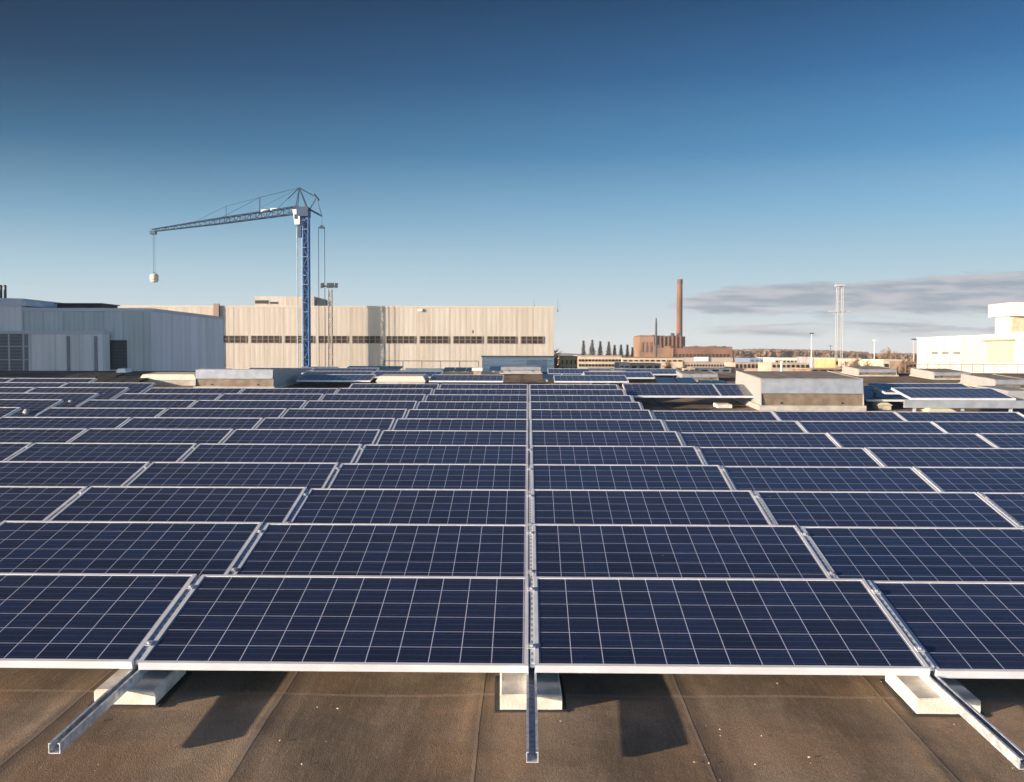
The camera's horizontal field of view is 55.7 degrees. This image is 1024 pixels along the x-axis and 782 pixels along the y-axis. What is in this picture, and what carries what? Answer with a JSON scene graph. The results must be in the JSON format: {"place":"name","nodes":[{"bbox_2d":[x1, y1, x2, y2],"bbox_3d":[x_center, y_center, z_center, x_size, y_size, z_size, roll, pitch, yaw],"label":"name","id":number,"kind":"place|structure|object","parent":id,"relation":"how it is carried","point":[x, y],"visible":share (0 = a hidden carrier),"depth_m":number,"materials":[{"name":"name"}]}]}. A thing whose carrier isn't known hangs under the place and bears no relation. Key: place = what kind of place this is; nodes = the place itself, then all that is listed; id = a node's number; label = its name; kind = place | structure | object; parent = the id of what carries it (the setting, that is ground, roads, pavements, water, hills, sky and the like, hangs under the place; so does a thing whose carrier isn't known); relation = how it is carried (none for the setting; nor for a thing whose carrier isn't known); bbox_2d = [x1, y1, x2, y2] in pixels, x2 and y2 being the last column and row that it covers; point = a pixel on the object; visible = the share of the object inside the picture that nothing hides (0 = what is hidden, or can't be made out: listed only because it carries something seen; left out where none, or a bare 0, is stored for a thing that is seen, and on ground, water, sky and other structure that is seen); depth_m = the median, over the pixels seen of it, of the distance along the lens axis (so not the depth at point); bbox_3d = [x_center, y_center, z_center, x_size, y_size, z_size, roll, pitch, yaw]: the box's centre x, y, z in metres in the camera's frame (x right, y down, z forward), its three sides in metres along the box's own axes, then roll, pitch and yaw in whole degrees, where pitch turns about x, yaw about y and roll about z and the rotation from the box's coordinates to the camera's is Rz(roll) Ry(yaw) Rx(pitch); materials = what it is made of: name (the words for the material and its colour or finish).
{"place":"outdoors","nodes":[
{"label":"outdoors","id":0,"kind":"place"},
{"bbox_2d":[0,331,110,370],"bbox_3d":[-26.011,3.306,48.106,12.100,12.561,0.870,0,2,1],"label":"hall","id":1,"kind":"structure","parent":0,"point":[54,350],"depth_m":47.52,"materials":[{"name":"grey"}]},
{"bbox_2d":[0,333,28,370],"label":"window","id":2,"kind":"structure","parent":1,"relation":"in","point":[13,347],"depth_m":47.51,"materials":[{"name":"grey"}]},
{"bbox_2d":[0,285,58,330],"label":"plant room","id":3,"kind":"object","parent":1,"relation":"on","point":[11,315],"visible":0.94,"depth_m":48.32,"materials":[{"name":"grey"}]},
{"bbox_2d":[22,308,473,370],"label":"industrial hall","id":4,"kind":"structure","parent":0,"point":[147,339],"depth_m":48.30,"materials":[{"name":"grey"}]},
{"bbox_2d":[110,340,126,369],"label":"window","id":5,"kind":"structure","parent":4,"relation":"in","point":[118,348],"depth_m":48.25,"materials":[{"name":"grey"}]},
{"bbox_2d":[0,0,1023,354],"label":"sky","id":6,"kind":"structure","parent":0,"point":[584,159],"materials":[{"name":"blue"}]},
{"bbox_2d":[573,355,620,368],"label":"long building","id":7,"kind":"structure","parent":0,"point":[595,361],"depth_m":209.62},
{"bbox_2d":[916,333,1023,372],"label":"white building","id":8,"kind":"structure","parent":0,"point":[936,352],"depth_m":69.19,"materials":[{"name":"paint"}]},
{"bbox_2d":[981,339,1015,361],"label":"shutter door","id":9,"kind":"structure","parent":8,"relation":"in","point":[997,350],"depth_m":65.15,"materials":[{"name":"beige"}]},
{"bbox_2d":[988,302,1023,333],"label":"stair tower","id":10,"kind":"structure","parent":0,"point":[1009,318],"depth_m":64.52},
{"label":"ground","id":11,"kind":"structure","parent":0,"visible":0},
{"bbox_2d":[150,187,325,367],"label":"tower crane","id":12,"kind":"object","parent":11,"relation":"on","point":[300,215],"visible":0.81,"depth_m":111.99,"materials":[{"name":"blue"}]},
{"bbox_2d":[118,304,554,371],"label":"factory","id":13,"kind":"structure","parent":11,"relation":"on","point":[405,337],"depth_m":116.29,"materials":[{"name":"beige"}]},
{"bbox_2d":[255,296,330,305],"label":"penthouse","id":14,"kind":"object","parent":13,"relation":"on","point":[275,300],"visible":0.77,"depth_m":122.34,"materials":[{"name":"beige"}]},
{"bbox_2d":[0,371,1023,781],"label":"flat roof","id":15,"kind":"structure","parent":11,"relation":"on","point":[368,727],"depth_m":4.48,"materials":[{"name":"concrete"}]},
{"bbox_2d":[5,383,155,416],"bbox_3d":[-8.126,0.361,16.716,0.050,0.262,10.668,0,5,1],"label":"mounting rail","id":16,"kind":"object","parent":15,"relation":"attached to","point":[14,412],"visible":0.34,"depth_m":18.61,"materials":[{"name":"metal"}]},
{"bbox_2d":[0,399,62,416],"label":"solar panel","id":17,"kind":"object","parent":16,"relation":"attached to","point":[35,407],"visible":0.77,"depth_m":17.19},
{"bbox_2d":[62,382,154,392],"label":"solar panel","id":18,"kind":"object","parent":16,"relation":"attached to","point":[137,387],"visible":0.49,"depth_m":21.62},
{"bbox_2d":[8,388,244,459],"bbox_3d":[-5.744,0.713,12.331,0.050,0.262,16.480,0,5,1],"label":"mounting rail","id":19,"kind":"object","parent":15,"relation":"on","point":[129,419],"visible":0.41,"depth_m":15.57,"materials":[{"name":"metal"}]},
{"bbox_2d":[0,486,86,521],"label":"solar panel","id":20,"kind":"object","parent":19,"relation":"on","point":[30,503],"visible":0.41,"depth_m":8.42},
{"bbox_2d":[0,428,86,443],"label":"solar panel","id":21,"kind":"object","parent":19,"relation":"on","point":[50,435],"visible":0.56,"depth_m":12.87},
{"bbox_2d":[0,461,149,487],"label":"solar panel","id":22,"kind":"object","parent":19,"relation":"on","point":[88,474],"visible":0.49,"depth_m":9.86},
{"bbox_2d":[7,443,196,462],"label":"solar panel","id":23,"kind":"object","parent":19,"relation":"on","point":[137,452],"visible":0.69,"depth_m":11.32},
{"bbox_2d":[76,400,196,408],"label":"solar panel","id":24,"kind":"object","parent":19,"relation":"on","point":[167,404],"visible":0.47,"depth_m":17.20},
{"bbox_2d":[69,428,233,443],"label":"solar panel","id":25,"kind":"object","parent":19,"relation":"on","point":[123,435],"visible":0.54,"depth_m":12.81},
{"bbox_2d":[113,393,221,400],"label":"solar panel","id":26,"kind":"object","parent":19,"relation":"on","point":[152,396],"visible":0.41,"depth_m":18.73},
{"bbox_2d":[144,388,243,393],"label":"solar panel","id":27,"kind":"object","parent":19,"relation":"on","point":[197,390],"visible":0.41,"depth_m":20.17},
{"bbox_2d":[241,388,337,393],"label":"solar panel","id":28,"kind":"object","parent":19,"relation":"attached to","point":[289,391],"visible":0.41,"depth_m":20.10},
{"bbox_2d":[87,664,191,707],"bbox_3d":[-1.884,1.479,4.934,0.350,0.079,0.460,0,5,1],"label":"ballast block","id":29,"kind":"object","parent":15,"relation":"on","point":[153,688],"depth_m":4.79,"materials":[{"name":"concrete"}]},
{"bbox_2d":[140,372,195,385],"bbox_3d":[-9.149,-0.315,26.354,1.532,0.338,1.200,0,5,1],"label":"skylight","id":30,"kind":"object","parent":15,"relation":"on","point":[173,378],"visible":0.57,"depth_m":25.79,"materials":[{"name":"plastic"}]},
{"bbox_2d":[0,384,351,522],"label":"mounting rail","id":31,"kind":"object","parent":15,"relation":"on","point":[180,461],"visible":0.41,"depth_m":10.13,"materials":[{"name":"metal"}]},
{"bbox_2d":[0,573,196,668],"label":"solar panel","id":32,"kind":"object","parent":31,"relation":"attached to","point":[87,620],"visible":0.88,"depth_m":5.32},
{"bbox_2d":[0,521,262,575],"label":"solar panel","id":33,"kind":"object","parent":31,"relation":"on","point":[176,547],"visible":0.68,"depth_m":6.84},
{"bbox_2d":[48,486,306,523],"bbox_3d":[-2.828,1.008,8.251,1.956,0.040,0.992,0,15,1],"label":"solar panel","id":34,"kind":"object","parent":31,"relation":"on","point":[265,505],"visible":0.59,"depth_m":8.31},
{"bbox_2d":[119,417,262,429],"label":"solar panel","id":35,"kind":"object","parent":31,"relation":"on","point":[190,423],"visible":0.51,"depth_m":14.27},
{"bbox_2d":[158,408,286,417],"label":"solar panel","id":36,"kind":"object","parent":31,"relation":"on","point":[232,412],"visible":0.47,"depth_m":15.76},
{"bbox_2d":[126,462,338,488],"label":"solar panel","id":37,"kind":"object","parent":31,"relation":"on","point":[308,475],"visible":0.59,"depth_m":9.82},
{"bbox_2d":[190,400,306,408],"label":"solar panel","id":38,"kind":"object","parent":31,"relation":"attached to","point":[287,404],"visible":0.44,"depth_m":17.19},
{"bbox_2d":[217,393,323,400],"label":"solar panel","id":39,"kind":"object","parent":31,"relation":"on","point":[240,396],"visible":0.43,"depth_m":18.69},
{"bbox_2d":[181,443,361,463],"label":"solar panel","id":40,"kind":"object","parent":31,"relation":"on","point":[318,453],"visible":0.59,"depth_m":11.29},
{"bbox_2d":[223,429,380,444],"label":"solar panel","id":41,"kind":"object","parent":31,"relation":"on","point":[304,436],"visible":0.57,"depth_m":12.77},
{"bbox_2d":[255,418,394,430],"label":"solar panel","id":42,"kind":"object","parent":31,"relation":"on","point":[381,424],"visible":0.56,"depth_m":14.25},
{"bbox_2d":[336,388,432,394],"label":"solar panel","id":43,"kind":"object","parent":31,"relation":"attached to","point":[426,391],"visible":0.41,"depth_m":20.08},
{"bbox_2d":[48,384,440,753],"bbox_3d":[-1.757,0.670,12.976,0.050,0.262,17.964,0,5,1],"label":"mounting rail","id":44,"kind":"object","parent":15,"relation":"on","point":[70,733],"visible":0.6,"depth_m":4.60,"materials":[{"name":"metal"}]},
{"bbox_2d":[138,574,527,672],"bbox_3d":[-0.888,1.253,5.323,1.956,0.040,0.992,0,15,1],"label":"solar panel","id":45,"kind":"object","parent":44,"relation":"attached to","point":[361,623],"visible":1,"depth_m":5.22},
{"bbox_2d":[281,408,406,418],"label":"solar panel","id":46,"kind":"object","parent":44,"relation":"on","point":[337,413],"visible":0.5,"depth_m":15.71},
{"bbox_2d":[303,400,416,409],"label":"solar panel","id":47,"kind":"object","parent":44,"relation":"on","point":[407,405],"visible":0.47,"depth_m":17.18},
{"bbox_2d":[320,394,425,401],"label":"solar panel","id":48,"kind":"object","parent":44,"relation":"attached to","point":[374,397],"visible":0.44,"depth_m":18.63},
{"bbox_2d":[233,523,527,576],"bbox_3d":[-0.865,1.140,6.771,1.956,0.041,0.992,0,15,1],"label":"solar panel","id":49,"kind":"object","parent":44,"relation":"on","point":[373,549],"visible":0.64,"depth_m":6.79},
{"bbox_2d":[290,488,527,523],"bbox_3d":[-0.841,1.025,8.220,1.956,0.040,0.992,0,15,1],"label":"solar panel","id":50,"kind":"object","parent":44,"relation":"on","point":[415,506],"visible":0.61,"depth_m":8.29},
{"bbox_2d":[355,444,527,463],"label":"solar panel","id":51,"kind":"object","parent":44,"relation":"on","point":[450,454],"visible":0.69,"depth_m":11.25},
{"bbox_2d":[392,418,527,430],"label":"solar panel","id":52,"kind":"object","parent":44,"relation":"on","point":[458,424],"visible":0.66,"depth_m":14.21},
{"bbox_2d":[406,409,527,418],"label":"solar panel","id":53,"kind":"object","parent":44,"relation":"on","point":[468,413],"visible":0.6,"depth_m":15.67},
{"bbox_2d":[416,401,527,409],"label":"solar panel","id":54,"kind":"object","parent":44,"relation":"attached to","point":[470,405],"visible":0.57,"depth_m":17.15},
{"bbox_2d":[193,369,300,387],"bbox_3d":[-6.970,-0.401,25.908,2.050,0.532,3.120,0,5,1],"label":"roof ventilator","id":55,"kind":"object","parent":15,"relation":"on","point":[243,378],"visible":0.93,"depth_m":24.44,"materials":[{"name":"metal"}]},
{"bbox_2d":[296,374,375,381],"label":"solar panel","id":56,"kind":"object","parent":15,"relation":"on","point":[337,377],"visible":1,"depth_m":25.85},
{"bbox_2d":[376,374,428,383],"bbox_3d":[-2.930,-0.271,26.105,1.324,0.314,1.100,0,5,1],"label":"skylight","id":57,"kind":"object","parent":15,"relation":"on","point":[407,378],"visible":0.75,"depth_m":25.60,"materials":[{"name":"plastic"}]},
{"bbox_2d":[429,375,503,381],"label":"solar panel","id":58,"kind":"object","parent":15,"relation":"on","point":[466,378],"visible":1,"depth_m":25.86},
{"bbox_2d":[481,356,554,371],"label":"roof cabin","id":59,"kind":"object","parent":15,"relation":"on","point":[544,362],"visible":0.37,"depth_m":40.48,"materials":[{"name":"grey"}]},
{"bbox_2d":[495,673,567,712],"bbox_3d":[0.090,1.487,4.882,0.350,0.079,0.460,0,5,-1],"label":"ballast block","id":60,"kind":"object","parent":15,"relation":"on","point":[510,692],"depth_m":4.72,"materials":[{"name":"concrete"}]},
{"bbox_2d":[526,384,537,762],"bbox_3d":[0.231,0.678,12.924,0.050,0.262,18.004,0,5,1],"label":"mounting rail","id":61,"kind":"object","parent":15,"relation":"on","point":[531,725],"visible":0.94,"depth_m":4.98,"materials":[{"name":"metal"}]},
{"bbox_2d":[328,463,527,488],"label":"solar panel","id":62,"kind":"object","parent":61,"relation":"on","point":[424,476],"visible":0.66,"depth_m":9.78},
{"bbox_2d":[376,430,527,444],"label":"solar panel","id":63,"kind":"object","parent":61,"relation":"on","point":[444,437],"visible":0.66,"depth_m":12.74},
{"bbox_2d":[425,394,527,401],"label":"solar panel","id":64,"kind":"object","parent":61,"relation":"on","point":[476,398],"visible":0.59,"depth_m":18.57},
{"bbox_2d":[433,389,527,394],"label":"solar panel","id":65,"kind":"object","parent":61,"relation":"on","point":[488,391],"visible":0.41,"depth_m":20.09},
{"bbox_2d":[530,389,624,394],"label":"solar panel","id":66,"kind":"object","parent":61,"relation":"on","point":[576,391],"visible":0.41,"depth_m":20.02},
{"bbox_2d":[530,395,632,401],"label":"solar panel","id":67,"kind":"object","parent":61,"relation":"on","point":[595,398],"visible":0.41,"depth_m":18.58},
{"bbox_2d":[530,419,666,435],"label":"solar panel","id":68,"kind":"object","parent":61,"relation":"on","point":[596,424],"visible":0.56,"depth_m":14.17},
{"bbox_2d":[530,431,683,445],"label":"solar panel","id":69,"kind":"object","parent":61,"relation":"on","point":[619,438],"visible":0.57,"depth_m":12.70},
{"bbox_2d":[531,464,732,489],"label":"solar panel","id":70,"kind":"object","parent":61,"relation":"on","point":[628,477],"visible":0.56,"depth_m":9.74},
{"bbox_2d":[532,489,771,524],"bbox_3d":[1.147,1.030,8.188,1.956,0.040,0.992,0,15,1],"label":"solar panel","id":71,"kind":"object","parent":61,"relation":"on","point":[623,506],"visible":0.54,"depth_m":8.26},
{"bbox_2d":[533,524,830,577],"bbox_3d":[1.123,1.141,6.739,1.956,0.040,0.992,0,15,1],"label":"solar panel","id":72,"kind":"object","parent":61,"relation":"attached to","point":[673,550],"visible":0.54,"depth_m":6.76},
{"bbox_2d":[534,577,930,675],"bbox_3d":[1.099,1.258,5.291,1.956,0.041,0.992,0,15,1],"label":"solar panel","id":73,"kind":"object","parent":61,"relation":"attached to","point":[772,626],"visible":0.96,"depth_m":5.19,"materials":[{"name":"glass"}]},
{"bbox_2d":[553,375,628,382],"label":"solar panel","id":74,"kind":"object","parent":15,"relation":"on","point":[590,379],"visible":1,"depth_m":25.71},
{"bbox_2d":[733,370,865,410],"bbox_3d":[6.024,-0.026,20.569,2.120,0.680,2.520,0,5,1],"label":"roof ventilator","id":75,"kind":"object","parent":15,"relation":"on","point":[801,391],"visible":0.91,"depth_m":19.40,"materials":[{"name":"metal"}]},
{"bbox_2d":[617,385,1023,769],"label":"mounting rail","id":76,"kind":"object","parent":15,"relation":"on","point":[999,741],"visible":0.55,"depth_m":4.58,"materials":[{"name":"metal"}]},
{"bbox_2d":[530,401,641,409],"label":"solar panel","id":77,"kind":"object","parent":76,"relation":"on","point":[586,405],"visible":0.44,"depth_m":17.12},
{"bbox_2d":[530,409,652,418],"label":"solar panel","id":78,"kind":"object","parent":76,"relation":"on","point":[581,414],"visible":0.5,"depth_m":15.64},
{"bbox_2d":[531,445,704,464],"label":"solar panel","id":79,"kind":"object","parent":76,"relation":"on","point":[629,455],"visible":0.56,"depth_m":11.22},
{"bbox_2d":[622,383,721,397],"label":"solar panel","id":80,"kind":"object","parent":76,"relation":"attached to","point":[649,390],"visible":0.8,"depth_m":20.43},
{"bbox_2d":[652,411,778,420],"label":"solar panel","id":81,"kind":"object","parent":76,"relation":"attached to","point":[724,415],"visible":0.44,"depth_m":15.62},
{"bbox_2d":[664,420,805,432],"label":"solar panel","id":82,"kind":"object","parent":76,"relation":"attached to","point":[739,426],"visible":0.53,"depth_m":14.14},
{"bbox_2d":[679,432,838,446],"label":"solar panel","id":83,"kind":"object","parent":76,"relation":"attached to","point":[716,439],"visible":0.5,"depth_m":12.70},
{"bbox_2d":[698,447,882,466],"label":"solar panel","id":84,"kind":"object","parent":76,"relation":"attached to","point":[790,456],"visible":0.5,"depth_m":11.21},
{"bbox_2d":[723,466,938,491],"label":"solar panel","id":85,"kind":"object","parent":76,"relation":"attached to","point":[812,478],"visible":0.51,"depth_m":9.74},
{"bbox_2d":[755,491,1017,526],"bbox_3d":[3.135,1.043,8.156,1.956,0.040,0.992,0,15,1],"label":"solar panel","id":86,"kind":"object","parent":76,"relation":"attached to","point":[884,509],"visible":0.66,"depth_m":8.23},
{"bbox_2d":[800,526,1023,581],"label":"solar panel","id":87,"kind":"object","parent":76,"relation":"attached to","point":[927,553],"visible":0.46,"depth_m":6.76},
{"bbox_2d":[871,581,1023,678],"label":"solar panel","id":88,"kind":"object","parent":76,"relation":"attached to","point":[965,629],"visible":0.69,"depth_m":5.27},
{"bbox_2d":[841,366,898,375],"bbox_3d":[11.458,-0.642,31.111,1.261,0.260,1.720,0,5,1],"label":"roof ventilator","id":89,"kind":"object","parent":15,"relation":"on","point":[868,370],"visible":1,"depth_m":30.36,"materials":[{"name":"metal"}]},
{"bbox_2d":[772,411,1023,526],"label":"mounting rail","id":90,"kind":"object","parent":15,"relation":"on","point":[928,480],"visible":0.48,"depth_m":9.80,"materials":[{"name":"metal"}]},
{"bbox_2d":[774,411,904,420],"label":"solar panel","id":91,"kind":"object","parent":90,"relation":"attached to","point":[838,415],"visible":0.53,"depth_m":15.56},
{"bbox_2d":[799,421,945,432],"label":"solar panel","id":92,"kind":"object","parent":90,"relation":"attached to","point":[870,426],"visible":0.53,"depth_m":14.10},
{"bbox_2d":[829,433,995,447],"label":"solar panel","id":93,"kind":"object","parent":90,"relation":"attached to","point":[922,440],"visible":0.56,"depth_m":12.64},
{"bbox_2d":[866,447,1023,466],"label":"solar panel","id":94,"kind":"object","parent":90,"relation":"attached to","point":[943,457],"visible":0.49,"depth_m":11.17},
{"bbox_2d":[916,467,1023,491],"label":"solar panel","id":95,"kind":"object","parent":90,"relation":"on","point":[977,479],"visible":0.56,"depth_m":9.73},
{"bbox_2d":[980,492,1023,525],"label":"solar panel","id":96,"kind":"object","parent":90,"relation":"on","point":[1011,504],"visible":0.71,"depth_m":8.39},
{"bbox_2d":[879,675,986,717],"bbox_3d":[2.091,1.494,4.840,0.350,0.079,0.460,0,5,1],"label":"ballast block","id":97,"kind":"object","parent":15,"relation":"on","point":[916,696],"depth_m":4.70,"materials":[{"name":"concrete"}]},
{"bbox_2d":[908,368,970,379],"bbox_3d":[13.104,-0.526,29.687,1.162,0.260,1.920,0,5,1],"label":"roof ventilator","id":98,"kind":"object","parent":15,"relation":"on","point":[940,374],"visible":0.79,"depth_m":29.10,"materials":[{"name":"metal"}]},
{"bbox_2d":[894,411,999,447],"bbox_3d":[6.147,0.924,9.966,0.050,0.262,12.121,0,5,1],"label":"mounting rail","id":99,"kind":"object","parent":15,"relation":"on","point":[937,425],"visible":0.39,"depth_m":13.91,"materials":[{"name":"metal"}]},
{"bbox_2d":[896,411,1023,421],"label":"solar panel","id":100,"kind":"object","parent":99,"relation":"on","point":[970,416],"visible":0.58,"depth_m":15.56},
{"bbox_2d":[933,421,1023,432],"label":"solar panel","id":101,"kind":"object","parent":99,"relation":"on","point":[978,427],"visible":0.61,"depth_m":14.13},
{"bbox_2d":[979,433,1023,447],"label":"solar panel","id":102,"kind":"object","parent":99,"relation":"on","point":[1008,440],"visible":0.59,"depth_m":12.67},
{"bbox_2d":[873,388,1023,411],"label":"support frame","id":103,"kind":"object","parent":15,"relation":"on","point":[962,404],"visible":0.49,"depth_m":18.15,"materials":[{"name":"metal"}]},
{"bbox_2d":[868,383,971,393],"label":"solar panel","id":104,"kind":"object","parent":103,"relation":"on","point":[884,388],"visible":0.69,"depth_m":20.14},
{"bbox_2d":[891,388,1015,399],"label":"solar panel","id":105,"kind":"object","parent":103,"relation":"on","point":[951,393],"visible":1,"depth_m":18.47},
{"bbox_2d":[960,374,1023,388],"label":"roof ventilator","id":106,"kind":"object","parent":15,"relation":"on","point":[974,380],"visible":0.83,"depth_m":25.46,"materials":[{"name":"metal"}]},
{"bbox_3d":[-7.692,0.592,13.812,0.050,0.262,13.574,0,5,1],"label":"mounting rail","id":107,"kind":"object","parent":15,"relation":"attached to","visible":0},
{"bbox_2d":[0,417,130,429],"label":"solar panel","id":108,"kind":"object","parent":107,"relation":"on","point":[61,422],"visible":0.6,"depth_m":14.32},
{"bbox_2d":[34,408,166,417],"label":"solar panel","id":109,"kind":"object","parent":107,"relation":"on","point":[103,412],"visible":0.49,"depth_m":15.78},
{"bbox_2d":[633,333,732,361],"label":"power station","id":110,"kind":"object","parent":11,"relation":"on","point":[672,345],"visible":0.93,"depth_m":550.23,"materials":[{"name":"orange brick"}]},
{"bbox_2d":[732,348,916,361],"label":"distant wood","id":111,"kind":"object","parent":11,"relation":"on","point":[760,352],"visible":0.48,"depth_m":760.51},
{"bbox_3d":[-10.086,0.297,17.472,0.050,0.262,12.121,0,5,1],"label":"mounting rail","id":112,"kind":"object","parent":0,"visible":0},
{"bbox_2d":[0,393,97,407],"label":"solar panel","id":113,"kind":"object","parent":112,"relation":"on","point":[78,399],"visible":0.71,"depth_m":18.72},
{"bbox_2d":[26,387,128,399],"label":"solar panel","id":114,"kind":"object","parent":112,"relation":"on","point":[111,393],"visible":0.53,"depth_m":20.18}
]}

